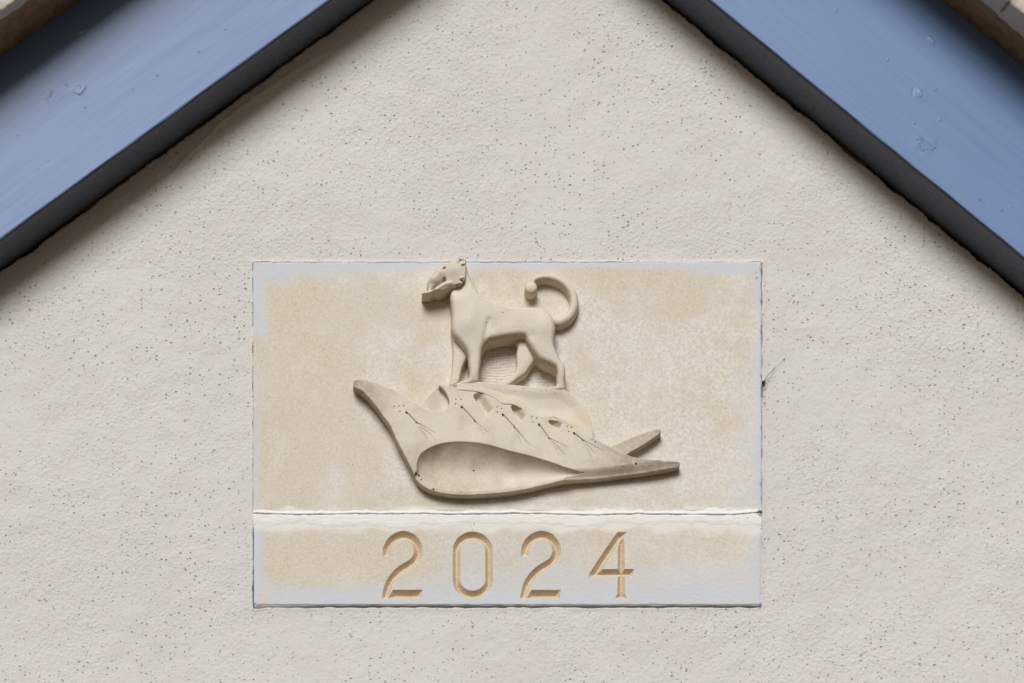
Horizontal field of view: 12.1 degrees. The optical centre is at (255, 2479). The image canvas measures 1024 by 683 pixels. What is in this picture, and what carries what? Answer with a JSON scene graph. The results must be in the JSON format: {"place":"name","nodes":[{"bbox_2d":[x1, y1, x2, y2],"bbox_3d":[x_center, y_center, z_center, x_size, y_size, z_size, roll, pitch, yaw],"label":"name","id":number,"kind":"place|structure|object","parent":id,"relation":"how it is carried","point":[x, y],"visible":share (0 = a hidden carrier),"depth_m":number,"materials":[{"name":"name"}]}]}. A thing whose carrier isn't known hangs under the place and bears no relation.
{"place":"outdoors","nodes":[
{"label":"outdoors","id":0,"kind":"place"},
{"label":"ground","id":1,"kind":"structure","parent":0,"visible":0},
{"bbox_2d":[0,0,1023,682],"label":"gable wall","id":2,"kind":"structure","parent":1,"relation":"on","point":[628,132],"depth_m":6.00,"materials":[{"name":"white paint"}]},
{"bbox_2d":[0,0,78,55],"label":"coping stone","id":3,"kind":"object","parent":2,"relation":"on","point":[21,20],"visible":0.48,"depth_m":5.89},
{"bbox_2d":[0,0,372,270],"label":"bargeboard","id":4,"kind":"object","parent":2,"relation":"attached to","point":[100,99],"visible":1,"depth_m":5.92,"materials":[{"name":"blue paint"}]},
{"bbox_2d":[254,522,761,608],"bbox_3d":[0.315,-2.398,6.023,0.635,0.113,0.050,0,0,0],"label":"date stone","id":5,"kind":"object","parent":2,"relation":"attached to","point":[525,565],"visible":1,"depth_m":6.00,"materials":[{"name":"stone"}]},
{"bbox_2d":[253,506,761,538],"bbox_3d":[0.314,-2.452,6.010,0.636,0.032,0.027,0,0,0],"label":"mortar joint","id":6,"kind":"object","parent":5,"relation":"on","point":[413,518],"visible":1,"depth_m":6.00,"materials":[{"name":"white concrete"}]},
{"bbox_2d":[253,257,761,510],"bbox_3d":[0.314,-2.615,6.007,0.636,0.311,0.083,0,0,0],"label":"relief stone","id":7,"kind":"object","parent":6,"relation":"on","point":[460,384],"visible":1,"depth_m":6.00,"materials":[{"name":"stone"}]},
{"bbox_2d":[760,358,784,395],"bbox_3d":[0.646,-2.627,5.996,0.032,0.053,0.006,0,0,0],"label":"harvestman","id":8,"kind":"object","parent":2,"relation":"attached to","point":[763,382],"visible":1,"depth_m":6.00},
{"bbox_2d":[662,0,1023,296],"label":"bargeboard","id":9,"kind":"object","parent":2,"relation":"attached to","point":[919,104],"visible":1,"depth_m":5.92,"materials":[{"name":"blue paint"}]},
{"bbox_2d":[944,0,1023,65],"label":"coping stone","id":10,"kind":"object","parent":2,"relation":"on","point":[1000,23],"visible":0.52,"depth_m":5.89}
]}

